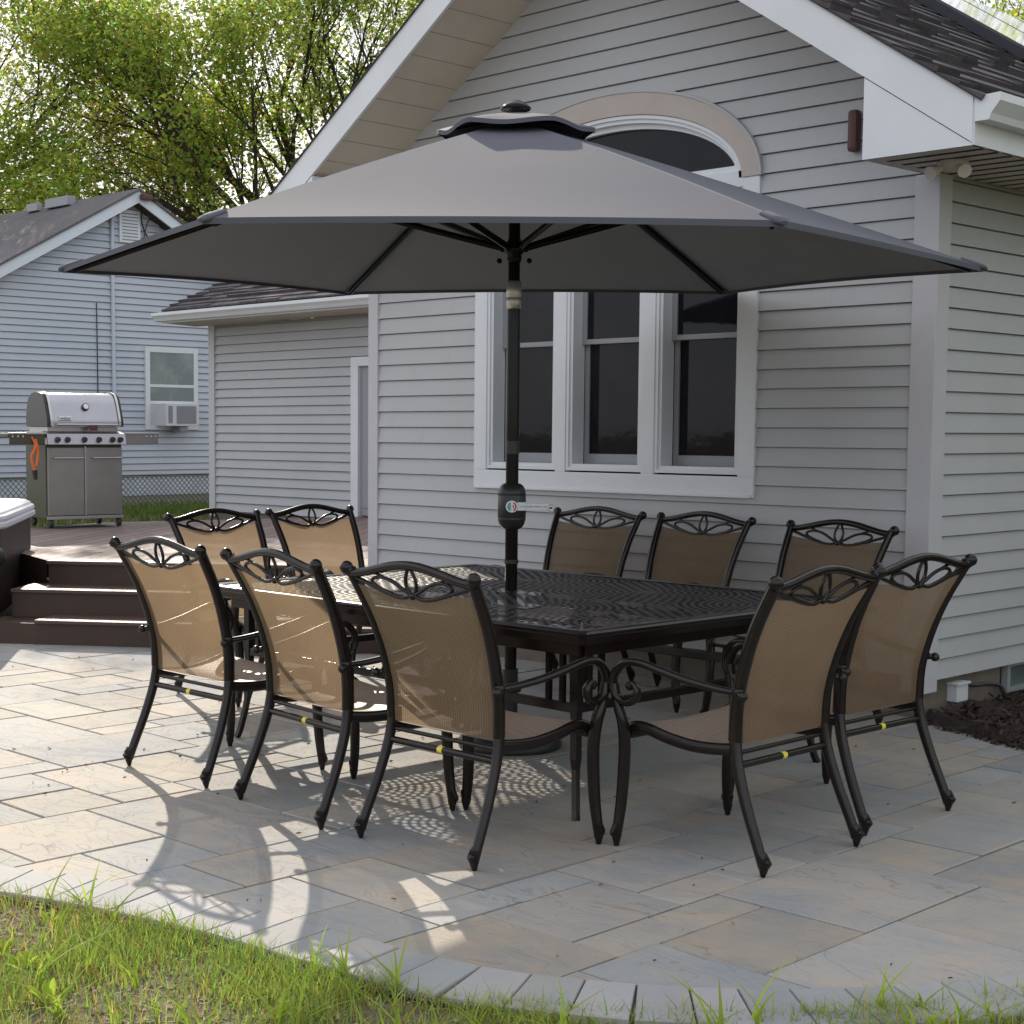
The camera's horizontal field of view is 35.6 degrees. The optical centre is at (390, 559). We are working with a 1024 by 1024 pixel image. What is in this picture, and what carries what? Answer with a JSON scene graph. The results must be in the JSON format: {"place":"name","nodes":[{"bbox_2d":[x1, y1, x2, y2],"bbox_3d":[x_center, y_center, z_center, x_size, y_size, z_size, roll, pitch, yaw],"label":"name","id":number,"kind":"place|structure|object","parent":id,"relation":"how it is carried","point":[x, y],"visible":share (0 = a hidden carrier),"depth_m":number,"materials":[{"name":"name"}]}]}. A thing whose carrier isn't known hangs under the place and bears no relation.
{"place":"outdoors","nodes":[
{"label":"outdoors","id":0,"kind":"place"},
{"bbox_2d":[30,493,367,526],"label":"lawn rise","id":1,"kind":"structure","parent":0,"point":[168,499],"depth_m":23.41,"materials":[{"name":"plant"}]},
{"bbox_2d":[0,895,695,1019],"bbox_3d":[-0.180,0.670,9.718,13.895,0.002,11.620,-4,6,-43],"label":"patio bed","id":2,"kind":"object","parent":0,"point":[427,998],"visible":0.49,"depth_m":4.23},
{"bbox_2d":[312,922,354,976],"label":"weed tuft","id":3,"kind":"object","parent":2,"relation":"on","point":[342,959],"visible":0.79,"depth_m":4.28,"materials":[{"name":"green plant"}]},
{"bbox_2d":[0,578,1023,1023],"bbox_3d":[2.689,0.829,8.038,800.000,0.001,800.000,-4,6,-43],"label":"ground","id":4,"kind":"structure","parent":0,"point":[164,988],"depth_m":4.10,"materials":[{"name":"green plant"}]},
{"bbox_2d":[0,937,15,956],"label":"broadleaf weed","id":5,"kind":"object","parent":4,"relation":"on","point":[3,946],"visible":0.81,"depth_m":4.46,"materials":[{"name":"green plant"}]},
{"bbox_2d":[3,944,40,970],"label":"broadleaf weed","id":6,"kind":"object","parent":4,"relation":"on","point":[20,955],"visible":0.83,"depth_m":4.35,"materials":[{"name":"green plant"}]},
{"bbox_2d":[13,938,73,965],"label":"weed tuft","id":7,"kind":"object","parent":4,"relation":"on","point":[49,955],"visible":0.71,"depth_m":4.33,"materials":[{"name":"green plant"}]},
{"bbox_2d":[20,912,70,948],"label":"weed tuft","id":8,"kind":"object","parent":4,"relation":"on","point":[43,939],"visible":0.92,"depth_m":4.50,"materials":[{"name":"green plant"}]},
{"bbox_2d":[16,851,75,903],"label":"weed tuft","id":9,"kind":"object","parent":4,"relation":"on","point":[48,894],"visible":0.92,"depth_m":4.91,"materials":[{"name":"green plant"}]},
{"bbox_2d":[28,978,68,1006],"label":"broadleaf weed","id":10,"kind":"object","parent":4,"relation":"on","point":[47,985],"visible":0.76,"depth_m":4.08,"materials":[{"name":"green plant"}]},
{"bbox_2d":[39,908,61,923],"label":"broadleaf weed","id":11,"kind":"object","parent":4,"relation":"on","point":[52,915],"visible":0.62,"depth_m":4.72,"materials":[{"name":"green plant"}]},
{"bbox_2d":[0,960,113,1020],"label":"weed tuft","id":12,"kind":"object","parent":4,"relation":"on","point":[57,1003],"visible":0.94,"depth_m":3.96,"materials":[{"name":"green plant"}]},
{"bbox_2d":[7,932,106,986],"bbox_3d":[-0.870,1.064,4.244,0.201,0.126,0.268,5,7,44],"label":"weed tuft","id":13,"kind":"object","parent":4,"relation":"on","point":[47,965],"visible":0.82,"depth_m":4.21,"materials":[{"name":"green plant"}]},
{"bbox_2d":[29,892,92,942],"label":"weed tuft","id":14,"kind":"object","parent":4,"relation":"on","point":[60,920],"visible":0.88,"depth_m":4.59,"materials":[{"name":"green plant"}]},
{"bbox_2d":[51,922,112,972],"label":"weed tuft","id":15,"kind":"object","parent":4,"relation":"on","point":[85,952],"visible":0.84,"depth_m":4.32,"materials":[{"name":"green plant"}]},
{"bbox_2d":[35,856,143,902],"bbox_3d":[-0.941,1.003,4.916,0.173,0.138,0.329,4,6,36],"label":"weed tuft","id":16,"kind":"object","parent":4,"relation":"on","point":[92,889],"visible":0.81,"depth_m":4.88,"materials":[{"name":"green plant"}]},
{"bbox_2d":[0,473,208,506],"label":"chain link fence","id":17,"kind":"object","parent":4,"relation":"on","point":[123,475],"visible":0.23,"depth_m":21.09,"materials":[{"name":"grey metal"}]},
{"bbox_2d":[77,933,138,987],"bbox_3d":[-0.727,1.067,4.191,0.165,0.136,0.211,-2,5,-28],"label":"weed tuft","id":18,"kind":"object","parent":4,"relation":"on","point":[134,981],"visible":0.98,"depth_m":4.20,"materials":[{"name":"green plant"}]},
{"bbox_2d":[87,981,134,1023],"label":"weed tuft","id":19,"kind":"object","parent":4,"relation":"on","point":[111,1013],"visible":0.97,"depth_m":3.91,"materials":[{"name":"green plant"}]},
{"bbox_2d":[80,873,158,924],"bbox_3d":[-0.810,1.027,4.710,0.223,0.126,0.277,1,5,13],"label":"weed tuft","id":20,"kind":"object","parent":4,"relation":"on","point":[116,911],"visible":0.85,"depth_m":4.71,"materials":[{"name":"green plant"}]},
{"bbox_2d":[30,498,222,527],"bbox_3d":[-4.388,-0.335,18.132,8.643,0.477,3.478,-4,6,-43],"label":"grass strip","id":21,"kind":"object","parent":4,"relation":"on","point":[160,508],"depth_m":19.42,"materials":[{"name":"green plant"}]},
{"bbox_2d":[0,0,266,213],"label":"spreading tree","id":22,"kind":"object","parent":4,"relation":"on","point":[7,67],"visible":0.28,"depth_m":31.36,"materials":[{"name":"green plant"}]},
{"bbox_2d":[0,188,305,498],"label":"neighbour house","id":23,"kind":"structure","parent":4,"relation":"on","point":[60,332],"depth_m":24.75,"materials":[{"name":"blue plastic"}]},
{"bbox_2d":[144,346,197,429],"bbox_3d":[-3.542,-2.759,25.607,1.025,1.320,0.050,-4,6,-43],"label":"window","id":24,"kind":"structure","parent":23,"relation":"in","point":[171,374],"depth_m":25.56,"materials":[{"name":"glass"}]},
{"bbox_2d":[117,966,190,1016],"bbox_3d":[-0.571,1.093,3.973,0.223,0.104,0.094,-3,6,-35],"label":"weed tuft","id":25,"kind":"object","parent":4,"relation":"on","point":[155,1003],"visible":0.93,"depth_m":3.98,"materials":[{"name":"green plant"}]},
{"bbox_2d":[0,65,350,223],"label":"sunlit tree","id":26,"kind":"object","parent":4,"relation":"on","point":[189,204],"visible":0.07,"depth_m":35.53,"materials":[{"name":"green plant"}]},
{"bbox_2d":[165,960,192,1023],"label":"weed tuft","id":27,"kind":"object","parent":4,"relation":"on","point":[183,1018],"visible":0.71,"depth_m":3.95,"materials":[{"name":"green plant"}]},
{"bbox_2d":[135,968,272,1023],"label":"weed tuft","id":28,"kind":"object","parent":4,"relation":"on","point":[198,1022],"visible":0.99,"depth_m":3.85,"materials":[{"name":"green plant"}]},
{"bbox_2d":[0,0,420,317],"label":"maple tree","id":29,"kind":"object","parent":4,"relation":"on","point":[233,27],"visible":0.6,"depth_m":30.01,"materials":[{"name":"green plant"}]},
{"bbox_2d":[181,999,287,1023],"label":"weed tuft","id":30,"kind":"object","parent":4,"relation":"on","point":[248,1019],"visible":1,"depth_m":3.76,"materials":[{"name":"green plant"}]},
{"bbox_2d":[218,1000,259,1023],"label":"weed tuft","id":31,"kind":"object","parent":4,"relation":"on","point":[225,1014],"visible":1,"depth_m":3.76,"materials":[{"name":"green plant"}]},
{"bbox_2d":[186,957,313,1023],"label":"weed tuft","id":32,"kind":"object","parent":4,"relation":"on","point":[278,1015],"visible":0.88,"depth_m":3.95,"materials":[{"name":"green plant"}]},
{"bbox_2d":[232,964,359,1023],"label":"weed tuft","id":33,"kind":"object","parent":4,"relation":"on","point":[298,1013],"visible":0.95,"depth_m":3.90,"materials":[{"name":"green plant"}]},
{"bbox_2d":[260,942,353,1000],"bbox_3d":[-0.196,1.078,4.097,0.282,0.129,0.228,-2,5,-27],"label":"weed tuft","id":34,"kind":"object","parent":4,"relation":"on","point":[321,986],"visible":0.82,"depth_m":4.10,"materials":[{"name":"green plant"}]},
{"bbox_2d":[299,920,341,981],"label":"weed tuft","id":35,"kind":"object","parent":4,"relation":"on","point":[315,960],"visible":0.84,"depth_m":4.26,"materials":[{"name":"green plant"}]},
{"bbox_2d":[306,959,383,997],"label":"weed tuft","id":36,"kind":"object","parent":4,"relation":"on","point":[350,985],"visible":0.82,"depth_m":4.11,"materials":[{"name":"green plant"}]},
{"bbox_2d":[364,930,417,990],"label":"weed tuft","id":37,"kind":"object","parent":4,"relation":"on","point":[390,973],"visible":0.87,"depth_m":4.17,"materials":[{"name":"green plant"}]},
{"bbox_2d":[348,980,445,1023],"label":"weed tuft","id":38,"kind":"object","parent":4,"relation":"on","point":[398,1019],"visible":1,"depth_m":3.85,"materials":[{"name":"green plant"}]},
{"bbox_2d":[383,971,425,1014],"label":"weed tuft","id":39,"kind":"object","parent":4,"relation":"on","point":[392,1008],"visible":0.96,"depth_m":4.00,"materials":[{"name":"green plant"}]},
{"bbox_2d":[361,1006,466,1023],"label":"weed tuft","id":40,"kind":"object","parent":4,"relation":"on","point":[381,1019],"visible":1,"depth_m":3.75,"materials":[{"name":"green plant"}]},
{"bbox_2d":[396,995,478,1023],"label":"weed tuft","id":41,"kind":"object","parent":4,"relation":"on","point":[436,1020],"visible":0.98,"depth_m":3.83,"materials":[{"name":"green plant"}]},
{"bbox_2d":[416,984,514,1023],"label":"weed tuft","id":42,"kind":"object","parent":4,"relation":"on","point":[475,1022],"visible":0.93,"depth_m":3.91,"materials":[{"name":"green plant"}]},
{"bbox_2d":[425,1000,529,1023],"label":"weed tuft","id":43,"kind":"object","parent":4,"relation":"on","point":[469,1019],"visible":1,"depth_m":3.77,"materials":[{"name":"green plant"}]},
{"bbox_2d":[441,1013,530,1023],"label":"weed tuft","id":44,"kind":"object","parent":4,"relation":"on","point":[475,1019],"visible":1,"depth_m":3.73,"materials":[{"name":"green plant"}]},
{"bbox_2d":[0,866,1023,1023],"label":"patio border","id":45,"kind":"object","parent":4,"relation":"on","point":[467,976],"visible":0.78,"depth_m":4.16,"materials":[{"name":"grey stone"}]},
{"bbox_2d":[140,899,175,924],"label":"weed tuft","id":46,"kind":"object","parent":45,"relation":"on","point":[173,921],"visible":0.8,"depth_m":4.67,"materials":[{"name":"green plant"}]},
{"bbox_2d":[733,961,786,1023],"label":"weed tuft","id":47,"kind":"object","parent":45,"relation":"on","point":[758,1016],"visible":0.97,"depth_m":3.92,"materials":[{"name":"green plant"}]},
{"bbox_2d":[842,957,917,1006],"bbox_3d":[1.280,1.090,4.062,0.186,0.116,0.247,3,6,32],"label":"weed tuft","id":48,"kind":"object","parent":45,"relation":"on","point":[881,992],"visible":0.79,"depth_m":4.04,"materials":[{"name":"green plant"}]},
{"bbox_2d":[874,968,964,1007],"bbox_3d":[1.334,1.097,3.984,0.289,0.115,0.142,0,5,-3],"label":"weed tuft","id":49,"kind":"object","parent":45,"relation":"on","point":[925,1002],"visible":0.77,"depth_m":4.02,"materials":[{"name":"green plant"}]},
{"bbox_2d":[945,976,1021,1023],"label":"weed tuft","id":50,"kind":"object","parent":45,"relation":"on","point":[987,1007],"visible":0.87,"depth_m":3.94,"materials":[{"name":"green plant"}]},
{"bbox_2d":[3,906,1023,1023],"bbox_3d":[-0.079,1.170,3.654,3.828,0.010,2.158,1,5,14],"label":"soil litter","id":51,"kind":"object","parent":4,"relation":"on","point":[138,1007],"visible":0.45,"depth_m":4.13,"materials":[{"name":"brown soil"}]},
{"bbox_2d":[502,971,607,1023],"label":"weed tuft","id":52,"kind":"object","parent":4,"relation":"on","point":[562,1020],"visible":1,"depth_m":3.86,"materials":[{"name":"green plant"}]},
{"bbox_2d":[151,0,1023,716],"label":"house","id":53,"kind":"structure","parent":4,"relation":"on","point":[887,404],"depth_m":8.97,"materials":[{"name":"grey plastic"}]},
{"bbox_2d":[350,356,367,516],"bbox_3d":[-0.017,-1.307,16.960,0.080,1.740,1.160,-4,6,-43],"label":"door","id":54,"kind":"structure","parent":53,"relation":"in","point":[359,365],"depth_m":17.28,"materials":[{"name":"paint"}]},
{"bbox_2d":[502,292,553,462],"bbox_3d":[0.904,-1.367,9.941,0.058,1.510,0.500,-4,6,-43],"label":"window","id":55,"kind":"structure","parent":53,"relation":"in","point":[537,308],"depth_m":9.95,"materials":[{"name":"grey glass"}]},
{"bbox_2d":[582,292,639,464],"bbox_3d":[1.354,-1.326,9.460,0.058,1.510,0.500,-4,6,-43],"label":"window","id":56,"kind":"structure","parent":53,"relation":"in","point":[610,324],"depth_m":9.52,"materials":[{"name":"grey glass"}]},
{"bbox_2d":[582,115,755,176],"bbox_3d":[1.307,-2.348,9.322,0.118,0.470,2.090,-4,6,-43],"label":"window","id":57,"kind":"structure","parent":53,"relation":"in","point":[690,146],"depth_m":9.03,"materials":[{"name":"plastic"}]},
{"bbox_2d":[672,293,737,466],"bbox_3d":[1.812,-1.284,8.969,0.058,1.510,0.505,-4,6,-43],"label":"window","id":58,"kind":"structure","parent":53,"relation":"in","point":[704,326],"depth_m":9.02,"materials":[{"name":"grey glass"}]},
{"bbox_2d":[1001,662,1023,692],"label":"window","id":59,"kind":"structure","parent":53,"relation":"in","point":[1012,675],"depth_m":8.75,"materials":[{"name":"grey"}]},
{"bbox_2d":[661,970,723,1023],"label":"weed tuft","id":60,"kind":"object","parent":4,"relation":"on","point":[705,1011],"visible":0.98,"depth_m":3.89,"materials":[{"name":"green plant"}]},
{"bbox_2d":[646,1003,759,1023],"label":"weed tuft","id":61,"kind":"object","parent":4,"relation":"on","point":[729,1016],"visible":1,"depth_m":3.73,"materials":[{"name":"green plant"}]},
{"bbox_2d":[877,966,939,1023],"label":"weed tuft","id":62,"kind":"object","parent":4,"relation":"on","point":[907,1019],"visible":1,"depth_m":3.88,"materials":[{"name":"green plant"}]},
{"bbox_2d":[894,994,963,1023],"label":"weed tuft","id":63,"kind":"object","parent":4,"relation":"on","point":[934,1016],"visible":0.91,"depth_m":3.87,"materials":[{"name":"green plant"}]},
{"bbox_2d":[916,980,1012,1023],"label":"weed tuft","id":64,"kind":"object","parent":4,"relation":"on","point":[966,1015],"visible":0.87,"depth_m":3.90,"materials":[{"name":"green plant"}]},
{"bbox_2d":[915,689,1023,749],"bbox_3d":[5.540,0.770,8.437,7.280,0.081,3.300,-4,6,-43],"label":"mulch bed","id":65,"kind":"object","parent":4,"relation":"on","point":[945,719],"visible":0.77,"depth_m":7.88,"materials":[{"name":"brown wood"}]},
{"bbox_2d":[973,0,1023,19],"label":"distant tree","id":66,"kind":"object","parent":4,"relation":"on","point":[1013,12],"visible":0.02,"depth_m":29.22,"materials":[{"name":"green plant"}]},
{"bbox_2d":[0,580,1023,990],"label":"patio","id":67,"kind":"structure","parent":0,"point":[928,880],"depth_m":5.64,"materials":[{"name":"stone"}]},
{"bbox_2d":[0,517,378,653],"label":"deck","id":68,"kind":"structure","parent":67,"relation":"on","point":[87,595],"depth_m":11.24,"materials":[{"name":"brown wood"}]},
{"bbox_2d":[0,498,34,612],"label":"hot tub","id":69,"kind":"object","parent":68,"relation":"on","point":[15,530],"visible":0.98,"depth_m":11.63,"materials":[{"name":"brown plastic"}]},
{"bbox_2d":[0,391,159,527],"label":"gas grill","id":70,"kind":"object","parent":68,"relation":"on","point":[80,438],"visible":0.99,"depth_m":15.20,"materials":[{"name":"silver metal"}]},
{"bbox_2d":[30,437,39,479],"bbox_3d":[-3.339,-0.951,14.872,0.085,0.406,0.046,-3,6,-34],"label":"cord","id":71,"kind":"object","parent":70,"relation":"hanging from","point":[34,470],"visible":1,"depth_m":14.86,"materials":[{"name":"orange plastic"}]},
{"bbox_2d":[47,447,84,515],"bbox_3d":[-3.086,-0.743,15.102,0.368,0.650,0.077,-3,6,-34],"label":"door","id":72,"kind":"structure","parent":70,"relation":"in","point":[65,465],"depth_m":15.11,"materials":[{"name":"silver metal"}]},
{"bbox_2d":[86,447,121,514],"bbox_3d":[-2.758,-0.759,15.323,0.368,0.650,0.077,-3,6,-34],"label":"door","id":73,"kind":"structure","parent":70,"relation":"in","point":[103,464],"depth_m":15.32,"materials":[{"name":"silver metal"}]},
{"bbox_2d":[109,536,327,787],"bbox_3d":[-0.740,0.391,6.783,0.668,1.010,0.729,-4,6,-42],"label":"patio chair","id":74,"kind":"object","parent":67,"relation":"on","point":[189,616],"visible":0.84,"depth_m":6.63,"materials":[{"name":"beige fabric"}]},
{"bbox_2d":[164,508,331,706],"bbox_3d":[-0.778,0.233,8.720,0.729,1.010,0.668,-4,7,-45],"label":"patio chair","id":75,"kind":"object","parent":67,"relation":"on","point":[239,538],"visible":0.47,"depth_m":8.84,"materials":[{"name":"beige fabric"}]},
{"bbox_2d":[220,548,458,829],"bbox_3d":[-0.204,0.448,6.117,0.668,1.010,0.728,-3,6,-36],"label":"patio chair","id":76,"kind":"object","parent":67,"relation":"on","point":[307,650],"visible":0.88,"depth_m":5.98,"materials":[{"name":"beige fabric"}]},
{"bbox_2d":[265,504,424,634],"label":"patio chair","id":77,"kind":"object","parent":67,"relation":"on","point":[332,545],"visible":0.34,"depth_m":9.44,"materials":[{"name":"beige fabric"}]},
{"bbox_2d":[340,560,609,870],"bbox_3d":[0.285,0.493,5.583,0.668,1.010,0.729,-4,6,-42],"label":"patio chair","id":78,"kind":"object","parent":67,"relation":"on","point":[440,669],"visible":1,"depth_m":5.45,"materials":[{"name":"beige fabric"}]},
{"bbox_2d":[458,668,561,755],"bbox_3d":[0.548,0.679,7.299,0.480,0.360,0.480,-4,6,-43],"label":"umbrella base","id":79,"kind":"object","parent":67,"relation":"on","point":[510,676],"visible":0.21,"depth_m":7.17,"materials":[{"name":"grey plastic"}]},
{"bbox_2d":[58,100,987,668],"bbox_3d":[0.557,-0.648,7.217,4.052,2.820,3.840,-4,6,-43],"label":"patio umbrella","id":80,"kind":"object","parent":79,"relation":"in","point":[514,200],"visible":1,"depth_m":7.18,"materials":[{"name":"grey fabric"}]},
{"bbox_2d":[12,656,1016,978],"bbox_3d":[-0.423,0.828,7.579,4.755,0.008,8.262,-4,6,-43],"label":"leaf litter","id":81,"kind":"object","parent":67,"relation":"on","point":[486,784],"visible":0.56,"depth_m":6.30,"materials":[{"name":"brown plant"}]},
{"bbox_2d":[219,564,836,820],"bbox_3d":[0.575,0.507,7.199,1.796,0.736,2.356,-4,6,-42],"label":"dining table","id":82,"kind":"object","parent":67,"relation":"on","point":[738,606],"visible":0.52,"depth_m":6.60,"materials":[{"name":"black metal"}]},
{"bbox_2d":[482,506,646,680],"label":"patio chair","id":83,"kind":"object","parent":67,"relation":"on","point":[572,546],"visible":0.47,"depth_m":9.26,"materials":[{"name":"beige fabric"}]},
{"bbox_2d":[579,511,755,712],"bbox_3d":[1.498,0.251,8.595,0.668,1.010,0.729,-4,6,-40],"label":"patio chair","id":84,"kind":"object","parent":67,"relation":"on","point":[681,555],"visible":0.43,"depth_m":8.71,"materials":[{"name":"beige fabric"}]},
{"bbox_2d":[608,564,886,877],"bbox_3d":[1.244,0.501,5.522,0.729,1.010,0.668,-4,6,-43],"label":"patio chair","id":85,"kind":"object","parent":67,"relation":"on","point":[783,677],"visible":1,"depth_m":5.39,"materials":[{"name":"beige fabric"}]},
{"bbox_2d":[700,519,899,738],"bbox_3d":[2.022,0.314,7.847,0.668,1.010,0.729,-3,6,-37],"label":"patio chair","id":86,"kind":"object","parent":67,"relation":"on","point":[798,556],"visible":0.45,"depth_m":7.96,"materials":[{"name":"beige fabric"}]},
{"bbox_2d":[721,553,976,835],"bbox_3d":[1.750,0.459,6.061,0.729,1.010,0.668,-4,6,-41],"label":"patio chair","id":87,"kind":"object","parent":67,"relation":"on","point":[886,654],"visible":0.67,"depth_m":5.89,"materials":[{"name":"beige fabric"}]},
{"bbox_2d":[0,0,1023,214],"label":"sky","id":88,"kind":"structure","parent":0,"point":[344,53],"materials":[{"name":"white"}]}
]}

